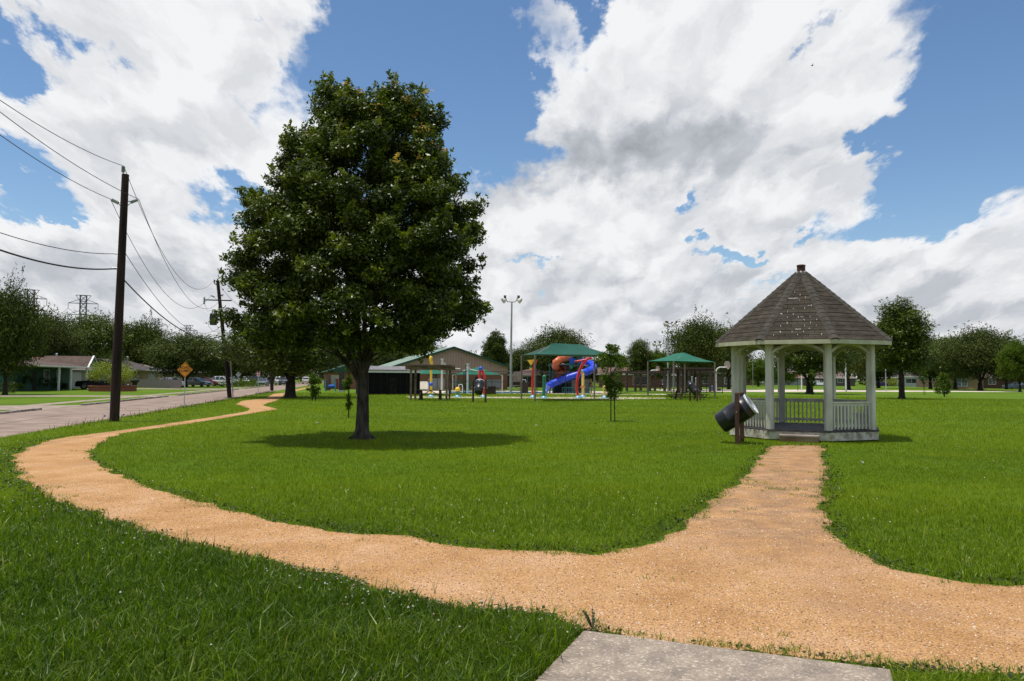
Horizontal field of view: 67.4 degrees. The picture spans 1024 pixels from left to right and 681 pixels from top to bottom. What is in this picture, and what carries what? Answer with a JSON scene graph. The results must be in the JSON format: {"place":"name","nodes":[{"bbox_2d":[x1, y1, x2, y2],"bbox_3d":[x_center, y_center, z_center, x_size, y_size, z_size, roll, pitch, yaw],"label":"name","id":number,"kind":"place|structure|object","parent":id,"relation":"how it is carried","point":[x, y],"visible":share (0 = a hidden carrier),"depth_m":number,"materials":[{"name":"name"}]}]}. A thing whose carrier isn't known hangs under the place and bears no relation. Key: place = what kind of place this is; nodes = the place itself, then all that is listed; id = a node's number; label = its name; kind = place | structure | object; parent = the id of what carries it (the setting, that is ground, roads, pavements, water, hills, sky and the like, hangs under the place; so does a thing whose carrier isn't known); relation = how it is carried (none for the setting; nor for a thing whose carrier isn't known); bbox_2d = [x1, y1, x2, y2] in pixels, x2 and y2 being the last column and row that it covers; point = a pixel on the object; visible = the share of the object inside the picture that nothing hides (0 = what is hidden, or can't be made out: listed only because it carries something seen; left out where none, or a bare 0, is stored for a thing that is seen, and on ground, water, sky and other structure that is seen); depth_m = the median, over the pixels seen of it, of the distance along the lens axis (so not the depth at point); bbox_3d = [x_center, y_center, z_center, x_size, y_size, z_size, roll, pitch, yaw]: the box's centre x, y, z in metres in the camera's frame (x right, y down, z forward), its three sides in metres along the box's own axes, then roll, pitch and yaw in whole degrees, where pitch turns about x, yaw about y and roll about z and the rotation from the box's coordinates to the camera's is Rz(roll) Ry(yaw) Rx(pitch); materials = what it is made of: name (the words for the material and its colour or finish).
{"place":"outdoors","nodes":[
{"label":"outdoors","id":0,"kind":"place"},
{"bbox_2d":[32,353,99,387],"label":"house","id":1,"kind":"structure","parent":0,"point":[78,374],"depth_m":104.53,"materials":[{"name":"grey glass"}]},
{"bbox_2d":[72,372,80,387],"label":"garage door","id":2,"kind":"structure","parent":1,"relation":"in","point":[76,376],"depth_m":103.40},
{"bbox_2d":[97,356,160,384],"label":"house","id":3,"kind":"structure","parent":0,"point":[141,370],"depth_m":125.50,"materials":[{"name":"grey brick"}]},
{"bbox_2d":[0,381,323,436],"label":"road","id":4,"kind":"structure","parent":0,"point":[14,426],"depth_m":35.74,"materials":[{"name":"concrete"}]},
{"bbox_2d":[32,382,297,404],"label":"pavement","id":5,"kind":"structure","parent":0,"point":[126,397],"depth_m":56.62,"materials":[{"name":"concrete"}]},
{"bbox_2d":[0,476,1023,680],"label":"grass","id":6,"kind":"structure","parent":0,"point":[436,654],"depth_m":5.48,"materials":[{"name":"green plant"}]},
{"bbox_2d":[0,379,1023,680],"bbox_3d":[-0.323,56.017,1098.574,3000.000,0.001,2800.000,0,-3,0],"label":"ground","id":7,"kind":"structure","parent":0,"point":[524,405],"depth_m":17.39,"materials":[{"name":"green plant"}]},
{"bbox_2d":[0,263,54,394],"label":"oak tree","id":8,"kind":"object","parent":7,"relation":"on","point":[20,326],"visible":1,"depth_m":65.53,"materials":[{"name":"green plant"}]},
{"bbox_2d":[0,356,97,390],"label":"house","id":9,"kind":"structure","parent":7,"relation":"on","point":[52,367],"depth_m":90.05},
{"bbox_2d":[30,302,93,356],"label":"oak tree","id":10,"kind":"object","parent":7,"relation":"on","point":[60,342],"visible":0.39,"depth_m":117.28,"materials":[{"name":"green plant"}]},
{"bbox_2d":[67,295,97,319],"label":"transmission tower","id":11,"kind":"structure","parent":7,"relation":"on","point":[80,305],"depth_m":322.52,"materials":[{"name":"metal"}]},
{"bbox_2d":[62,307,133,358],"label":"oak tree","id":12,"kind":"object","parent":7,"relation":"on","point":[101,329],"visible":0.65,"depth_m":138.22,"materials":[{"name":"green plant"}]},
{"bbox_2d":[75,374,131,389],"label":"pickup truck","id":13,"kind":"object","parent":7,"relation":"on","point":[83,385],"visible":0.39,"depth_m":91.86,"materials":[{"name":"black metal"}]},
{"bbox_2d":[88,385,136,391],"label":"brick planter","id":14,"kind":"object","parent":7,"relation":"on","point":[106,388],"visible":0.77,"depth_m":82.63,"materials":[{"name":"red brick"}]},
{"bbox_2d":[85,359,137,383],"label":"flowering bush","id":15,"kind":"object","parent":14,"relation":"in","point":[101,372],"visible":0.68,"depth_m":84.26,"materials":[{"name":"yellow plant"}]},
{"bbox_2d":[93,351,133,373],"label":"topiary bush","id":16,"kind":"object","parent":7,"relation":"on","point":[123,362],"visible":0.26,"depth_m":100.35,"materials":[{"name":"green plant"}]},
{"bbox_2d":[109,166,137,421],"bbox_3d":[-14.376,-1.651,28.286,0.918,9.634,0.326,0,-3,0],"label":"utility pole","id":17,"kind":"object","parent":7,"relation":"on","point":[115,393],"visible":0.96,"depth_m":28.17,"materials":[{"name":"wood"}]},
{"bbox_2d":[0,135,210,307],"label":"power line","id":18,"kind":"object","parent":17,"relation":"attached to","point":[101,195],"visible":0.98,"depth_m":27.00,"materials":[{"name":"black"}]},
{"bbox_2d":[0,100,214,288],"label":"power line","id":19,"kind":"object","parent":17,"relation":"attached to","point":[105,159],"visible":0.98,"depth_m":26.25,"materials":[{"name":"black"}]},
{"bbox_2d":[0,249,221,338],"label":"telephone cable","id":20,"kind":"object","parent":17,"relation":"attached to","point":[97,269],"visible":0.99,"depth_m":26.00,"materials":[{"name":"black plastic"}]},
{"bbox_2d":[0,232,221,332],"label":"power line","id":21,"kind":"object","parent":17,"relation":"attached to","point":[98,253],"visible":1,"depth_m":26.57,"materials":[{"name":"black rubber"}]},
{"bbox_2d":[0,112,223,308],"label":"power line","id":22,"kind":"object","parent":17,"relation":"attached to","point":[112,186],"visible":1,"depth_m":25.99,"materials":[{"name":"black"}]},
{"bbox_2d":[0,383,277,409],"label":"driveways","id":23,"kind":"structure","parent":7,"relation":"on","point":[15,407],"depth_m":60.51,"materials":[{"name":"concrete"}]},
{"bbox_2d":[122,308,172,366],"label":"oak tree","id":24,"kind":"object","parent":7,"relation":"on","point":[143,332],"visible":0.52,"depth_m":147.73,"materials":[{"name":"green plant"}]},
{"bbox_2d":[0,383,296,413],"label":"kerb","id":25,"kind":"structure","parent":7,"relation":"on","point":[19,410],"depth_m":50.65,"materials":[{"name":"concrete"}]},
{"bbox_2d":[137,379,181,388],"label":"plank fence","id":26,"kind":"object","parent":7,"relation":"on","point":[153,383],"visible":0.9,"depth_m":107.53,"materials":[{"name":"grey wood"}]},
{"bbox_2d":[49,390,274,427],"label":"roadside stalks","id":27,"kind":"object","parent":7,"relation":"on","point":[187,406],"visible":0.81,"depth_m":35.82,"materials":[{"name":"plant"}]},
{"bbox_2d":[132,327,234,386],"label":"oak tree","id":28,"kind":"object","parent":7,"relation":"on","point":[171,356],"visible":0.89,"depth_m":119.35,"materials":[{"name":"green plant"}]},
{"bbox_2d":[177,362,192,405],"bbox_3d":[-18.264,2.477,42.853,0.890,2.577,0.053,0,-3,0],"label":"road sign","id":29,"kind":"object","parent":7,"relation":"on","point":[184,369],"visible":1,"depth_m":42.87,"materials":[{"name":"metal"}]},
{"bbox_2d":[188,378,212,386],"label":"parked car","id":30,"kind":"object","parent":7,"relation":"on","point":[201,382],"visible":0.75,"depth_m":127.03,"materials":[{"name":"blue metal"}]},
{"bbox_2d":[203,278,231,397],"bbox_3d":[-23.261,-0.098,60.790,2.374,9.678,0.563,1,-3,-9],"label":"utility pole","id":31,"kind":"object","parent":7,"relation":"on","point":[226,366],"visible":0.84,"depth_m":60.70,"materials":[{"name":"brown wood"}]},
{"bbox_2d":[213,377,265,386],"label":"fence hedge","id":32,"kind":"object","parent":7,"relation":"on","point":[246,383],"visible":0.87,"depth_m":126.82,"materials":[{"name":"green plant"}]},
{"bbox_2d":[210,340,269,380],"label":"oak tree","id":33,"kind":"object","parent":7,"relation":"on","point":[236,367],"visible":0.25,"depth_m":147.73,"materials":[{"name":"green plant"}]},
{"bbox_2d":[200,310,356,397],"bbox_3d":[-18.219,0.996,62.268,12.438,7.400,12.292,0,-3,15],"label":"oak tree","id":34,"kind":"object","parent":7,"relation":"on","point":[315,358],"visible":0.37,"depth_m":59.89,"materials":[{"name":"green plant"}]},
{"bbox_2d":[305,372,322,400],"bbox_3d":[-13.861,3.239,53.790,1.127,2.030,1.071,0,-3,0],"label":"young tree","id":35,"kind":"object","parent":7,"relation":"on","point":[312,389],"visible":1,"depth_m":53.65,"materials":[{"name":"green plant"}]},
{"bbox_2d":[325,375,338,390],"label":"play panel","id":36,"kind":"object","parent":7,"relation":"on","point":[331,381],"visible":0.95,"depth_m":91.62,"materials":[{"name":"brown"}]},
{"bbox_2d":[341,367,353,417],"bbox_3d":[-6.747,1.914,31.561,0.537,2.561,0.563,1,-3,-16],"label":"young tree","id":37,"kind":"object","parent":7,"relation":"on","point":[347,382],"visible":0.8,"depth_m":31.48,"materials":[{"name":"green plant"}]},
{"bbox_2d":[206,69,493,439],"bbox_3d":[-4.096,-2.211,20.710,7.293,9.916,6.672,0,-3,0],"label":"shade tree","id":38,"kind":"object","parent":7,"relation":"on","point":[313,214],"visible":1,"depth_m":19.14,"materials":[{"name":"green plant"}]},
{"bbox_2d":[356,366,422,394],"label":"dark pavilion","id":39,"kind":"structure","parent":7,"relation":"on","point":[386,380],"depth_m":75.54,"materials":[{"name":"black metal"}]},
{"bbox_2d":[371,351,411,365],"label":"oak tree","id":40,"kind":"object","parent":7,"relation":"on","point":[383,359],"visible":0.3,"depth_m":181.50,"materials":[{"name":"green plant"}]},
{"bbox_2d":[320,346,512,389],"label":"gymnasium","id":41,"kind":"structure","parent":7,"relation":"on","point":[457,357],"depth_m":112.22,"materials":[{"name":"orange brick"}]},
{"bbox_2d":[405,364,454,400],"bbox_3d":[-6.106,3.177,57.678,3.461,2.685,3.600,0,-3,0],"label":"pergola","id":42,"kind":"object","parent":7,"relation":"on","point":[411,367],"visible":0.95,"depth_m":56.32,"materials":[{"name":"brown wood"}]},
{"bbox_2d":[414,390,445,399],"bbox_3d":[-6.111,4.093,57.633,2.250,0.768,1.760,0,-3,0],"label":"picnic table","id":43,"kind":"object","parent":7,"relation":"on","point":[421,394],"visible":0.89,"depth_m":57.28,"materials":[{"name":"brown wood"}]},
{"bbox_2d":[452,367,502,390],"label":"shade canopy","id":44,"kind":"object","parent":7,"relation":"on","point":[471,372],"visible":0.73,"depth_m":100.51,"materials":[{"name":"green fabric"}]},
{"bbox_2d":[471,379,486,402],"bbox_3d":[-2.222,3.466,52.796,0.842,1.670,1.519,1,-3,-18],"label":"litter barrel","id":45,"kind":"object","parent":7,"relation":"on","point":[479,387],"visible":1,"depth_m":52.58,"materials":[{"name":"black metal"}]},
{"bbox_2d":[480,328,513,368],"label":"cypress tree","id":46,"kind":"object","parent":7,"relation":"on","point":[494,349],"visible":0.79,"depth_m":149.07,"materials":[{"name":"green plant"}]},
{"bbox_2d":[501,295,521,393],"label":"floodlight pole","id":47,"kind":"object","parent":7,"relation":"on","point":[518,299],"visible":0.97,"depth_m":81.01,"materials":[{"name":"grey metal"}]},
{"bbox_2d":[0,436,1023,680],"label":"clover","id":48,"kind":"object","parent":7,"relation":"on","point":[830,528],"depth_m":7.74,"materials":[{"name":"green plant"}]},
{"bbox_2d":[504,338,545,373],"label":"oak tree","id":49,"kind":"object","parent":7,"relation":"on","point":[516,360],"visible":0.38,"depth_m":162.15,"materials":[{"name":"green plant"}]},
{"bbox_2d":[507,367,551,386],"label":"house","id":50,"kind":"structure","parent":7,"relation":"on","point":[526,376],"depth_m":149.87,"materials":[{"name":"brick"}]},
{"bbox_2d":[450,365,621,394],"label":"chain link fence","id":51,"kind":"object","parent":7,"relation":"on","point":[565,382],"visible":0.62,"depth_m":82.48,"materials":[{"name":"metal"}]},
{"bbox_2d":[521,321,594,381],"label":"tree","id":52,"kind":"object","parent":7,"relation":"on","point":[554,336],"visible":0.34,"depth_m":143.07,"materials":[{"name":"green plant"}]},
{"bbox_2d":[224,350,907,385],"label":"distant woods","id":53,"kind":"object","parent":7,"relation":"on","point":[856,379],"visible":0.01,"depth_m":252.73,"materials":[{"name":"green plant"}]},
{"bbox_2d":[521,343,616,401],"bbox_3d":[4.300,2.504,60.093,6.580,4.488,8.582,1,-3,-7],"label":"shade canopy","id":54,"kind":"object","parent":7,"relation":"on","point":[560,349],"visible":0.86,"depth_m":58.90,"materials":[{"name":"green fabric"}]},
{"bbox_2d":[571,357,617,386],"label":"oak tree","id":55,"kind":"object","parent":7,"relation":"on","point":[590,376],"visible":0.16,"depth_m":162.06,"materials":[{"name":"green plant"}]},
{"bbox_2d":[594,343,625,420],"bbox_3d":[3.877,1.626,30.037,1.162,3.107,1.404,-1,-3,20],"label":"young tree","id":56,"kind":"object","parent":7,"relation":"on","point":[609,383],"visible":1,"depth_m":29.98,"materials":[{"name":"green plant"}]},
{"bbox_2d":[596,367,660,387],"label":"house","id":57,"kind":"structure","parent":7,"relation":"on","point":[631,380],"depth_m":149.76,"materials":[{"name":"brick"}]},
{"bbox_2d":[623,337,655,387],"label":"broadleaf tree","id":58,"kind":"object","parent":7,"relation":"on","point":[639,353],"visible":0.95,"depth_m":148.78,"materials":[{"name":"green plant"}]},
{"bbox_2d":[644,346,674,379],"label":"broadleaf tree","id":59,"kind":"object","parent":7,"relation":"on","point":[658,354],"visible":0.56,"depth_m":148.49,"materials":[{"name":"green plant"}]},
{"bbox_2d":[620,371,713,391],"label":"fence","id":60,"kind":"object","parent":7,"relation":"on","point":[711,385],"visible":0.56,"depth_m":107.35,"materials":[{"name":"brown wood"}]},
{"bbox_2d":[663,321,678,390],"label":"floodlight pole","id":61,"kind":"object","parent":7,"relation":"on","point":[666,323],"visible":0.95,"depth_m":106.01,"materials":[{"name":"grey metal"}]},
{"bbox_2d":[647,353,715,398],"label":"shade canopy","id":62,"kind":"object","parent":7,"relation":"on","point":[683,358],"visible":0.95,"depth_m":70.36,"materials":[{"name":"green fabric"}]},
{"bbox_2d":[664,367,713,392],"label":"pergola","id":63,"kind":"object","parent":7,"relation":"on","point":[692,375],"visible":0.8,"depth_m":91.79,"materials":[{"name":"brown wood"}]},
{"bbox_2d":[668,390,710,399],"bbox_3d":[14.531,4.502,63.499,3.400,0.768,1.760,1,-3,-9],"label":"picnic table","id":64,"kind":"object","parent":7,"relation":"on","point":[680,394],"visible":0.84,"depth_m":63.03,"materials":[{"name":"metal"}]},
{"bbox_2d":[659,368,722,393],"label":"chain link fence","id":65,"kind":"object","parent":7,"relation":"on","point":[706,380],"visible":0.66,"depth_m":93.00,"materials":[{"name":"metal"}]},
{"bbox_2d":[685,381,700,401],"bbox_3d":[13.815,3.876,58.513,0.842,1.601,1.865,2,-3,-30],"label":"litter barrel","id":66,"kind":"object","parent":7,"relation":"on","point":[693,388],"visible":1,"depth_m":58.29,"materials":[{"name":"black metal"}]},
{"bbox_2d":[657,306,732,389],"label":"oak tree","id":67,"kind":"object","parent":7,"relation":"on","point":[697,339],"visible":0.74,"depth_m":116.00,"materials":[{"name":"green plant"}]},
{"bbox_2d":[716,322,754,389],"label":"oak tree","id":68,"kind":"object","parent":7,"relation":"on","point":[728,375],"visible":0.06,"depth_m":129.30,"materials":[{"name":"green plant"}]},
{"bbox_2d":[714,392,758,444],"bbox_3d":[5.857,2.031,20.023,0.990,1.390,1.031,2,-3,-24],"label":"litter barrel","id":69,"kind":"object","parent":7,"relation":"on","point":[741,409],"visible":1,"depth_m":19.81,"materials":[{"name":"black metal"}]},
{"bbox_2d":[746,358,764,386],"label":"broadleaf tree","id":70,"kind":"object","parent":7,"relation":"on","point":[758,375],"visible":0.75,"depth_m":188.40,"materials":[{"name":"green plant"}]},
{"bbox_2d":[779,434,819,442],"bbox_3d":[7.670,2.616,20.511,1.010,0.190,0.415,-1,-3,24],"label":"wooden step","id":71,"kind":"object","parent":7,"relation":"on","point":[798,438],"visible":0.98,"depth_m":20.34,"materials":[{"name":"grey wood"}]},
{"bbox_2d":[715,264,892,440],"bbox_3d":[8.555,0.266,22.644,4.743,5.026,4.743,1,-3,-21],"label":"gazebo","id":72,"kind":"object","parent":7,"relation":"on","point":[801,308],"visible":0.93,"depth_m":21.25,"materials":[{"name":"white paint"}]},
{"bbox_2d":[760,349,864,393],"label":"oak tree","id":73,"kind":"object","parent":7,"relation":"on","point":[802,362],"visible":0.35,"depth_m":91.38,"materials":[{"name":"green plant"}]},
{"bbox_2d":[808,369,816,394],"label":"young tree","id":74,"kind":"object","parent":7,"relation":"on","point":[812,375],"visible":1,"depth_m":85.67,"materials":[{"name":"green plant"}]},
{"bbox_2d":[836,349,884,389],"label":"oak tree","id":75,"kind":"object","parent":7,"relation":"on","point":[863,365],"visible":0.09,"depth_m":131.51,"materials":[{"name":"green plant"}]},
{"bbox_2d":[852,356,910,387],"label":"oak tree","id":76,"kind":"object","parent":7,"relation":"on","point":[879,374],"visible":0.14,"depth_m":168.13,"materials":[{"name":"green plant"}]},
{"bbox_2d":[871,295,939,398],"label":"shade tree","id":77,"kind":"object","parent":7,"relation":"on","point":[903,327],"visible":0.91,"depth_m":68.66,"materials":[{"name":"green plant"}]},
{"bbox_2d":[904,333,948,388],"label":"oak tree","id":78,"kind":"object","parent":7,"relation":"on","point":[931,375],"visible":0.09,"depth_m":158.92,"materials":[{"name":"green plant"}]},
{"bbox_2d":[916,379,940,387],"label":"board fence","id":79,"kind":"object","parent":7,"relation":"on","point":[919,383],"visible":0.26,"depth_m":196.10,"materials":[{"name":"brown wood"}]},
{"bbox_2d":[933,371,952,396],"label":"shrub","id":80,"kind":"object","parent":7,"relation":"on","point":[944,383],"visible":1,"depth_m":80.04,"materials":[{"name":"green plant"}]},
{"bbox_2d":[925,330,973,389],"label":"oak tree","id":81,"kind":"object","parent":7,"relation":"on","point":[937,367],"visible":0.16,"depth_m":149.42,"materials":[{"name":"green plant"}]},
{"bbox_2d":[931,320,1023,390],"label":"oak tree","id":82,"kind":"object","parent":7,"relation":"on","point":[975,354],"visible":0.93,"depth_m":132.01,"materials":[{"name":"green plant"}]},
{"bbox_2d":[988,330,1017,388],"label":"oak tree","id":83,"kind":"object","parent":7,"relation":"on","point":[1006,383],"depth_m":159.53,"materials":[{"name":"green plant"}]},
{"bbox_2d":[993,338,1023,391],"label":"broadleaf tree","id":84,"kind":"object","parent":7,"relation":"on","point":[1010,358],"visible":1,"depth_m":120.87,"materials":[{"name":"green plant"}]},
{"bbox_2d":[0,0,1023,377],"label":"sky","id":85,"kind":"structure","parent":0,"point":[640,165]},
{"bbox_2d":[423,390,607,393],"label":"pool deck","id":86,"kind":"structure","parent":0,"point":[424,391],"depth_m":94.03,"materials":[{"name":"concrete"}]},
{"bbox_2d":[512,372,522,390],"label":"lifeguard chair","id":87,"kind":"object","parent":86,"relation":"on","point":[516,376],"visible":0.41,"depth_m":89.31,"materials":[{"name":"beige plastic"}]},
{"bbox_2d":[546,356,596,392],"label":"slide","id":88,"kind":"object","parent":86,"relation":"on","point":[558,375],"visible":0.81,"depth_m":87.76,"materials":[{"name":"blue plastic"}]},
{"bbox_2d":[12,387,1023,673],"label":"path","id":89,"kind":"structure","parent":0,"point":[60,463],"depth_m":6.56,"materials":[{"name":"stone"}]},
{"bbox_2d":[12,444,1019,674],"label":"path weeds","id":90,"kind":"object","parent":89,"relation":"on","point":[729,644],"visible":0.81,"depth_m":6.48,"materials":[{"name":"green plant"}]},
{"bbox_2d":[583,606,595,628],"bbox_3d":[0.502,1.834,5.077,0.070,0.146,0.150,-2,-4,43],"label":"weed plant","id":91,"kind":"object","parent":89,"relation":"on","point":[588,618],"visible":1,"depth_m":5.07,"materials":[{"name":"green plant"}]},
{"bbox_2d":[408,396,663,398],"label":"splash pad","id":92,"kind":"object","parent":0,"point":[548,398],"visible":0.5,"depth_m":65.95,"materials":[{"name":"concrete"}]},
{"bbox_2d":[428,356,434,396],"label":"splash pole","id":93,"kind":"object","parent":92,"relation":"on","point":[431,363],"visible":0.85,"depth_m":67.53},
{"bbox_2d":[527,360,536,397],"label":"splash flower","id":94,"kind":"object","parent":92,"relation":"on","point":[531,362],"visible":0.83,"depth_m":66.85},
{"bbox_2d":[541,375,546,397],"bbox_3d":[2.707,3.908,65.088,0.660,1.979,0.660,0,-3,0],"label":"splash post","id":95,"kind":"object","parent":92,"relation":"on","point":[543,386],"visible":0.94,"depth_m":64.97,"materials":[{"name":"green plastic"}]},
{"bbox_2d":[568,356,591,397],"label":"splash crane","id":96,"kind":"object","parent":92,"relation":"on","point":[573,360],"visible":0.91,"depth_m":65.74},
{"bbox_2d":[580,369,585,396],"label":"splash cannon","id":97,"kind":"object","parent":92,"relation":"on","point":[582,386],"visible":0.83,"depth_m":70.05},
{"bbox_2d":[696,373,731,386],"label":"house","id":98,"kind":"structure","parent":0,"point":[703,384],"depth_m":164.71,"materials":[{"name":"brown brick"}]},
{"bbox_2d":[536,630,892,680],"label":"pavement","id":99,"kind":"structure","parent":0,"point":[590,656],"depth_m":4.41,"materials":[{"name":"concrete"}]},
{"bbox_2d":[802,372,855,385],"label":"house","id":100,"kind":"structure","parent":0,"point":[840,380],"depth_m":223.92,"materials":[{"name":"brick"}]},
{"bbox_2d":[651,389,1017,391],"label":"sports court","id":101,"kind":"object","parent":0,"point":[840,391],"visible":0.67,"depth_m":119.55,"materials":[{"name":"concrete"}]},
{"bbox_2d":[904,372,934,386],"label":"house","id":102,"kind":"structure","parent":0,"point":[910,380],"depth_m":216.12,"materials":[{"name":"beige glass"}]},
{"bbox_2d":[948,374,984,388],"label":"house","id":103,"kind":"structure","parent":0,"point":[972,384],"depth_m":157.18,"materials":[{"name":"brick"}]},
{"bbox_2d":[981,370,1023,388],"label":"house","id":104,"kind":"structure","parent":0,"point":[995,384],"depth_m":175.54,"materials":[{"name":"brick"}]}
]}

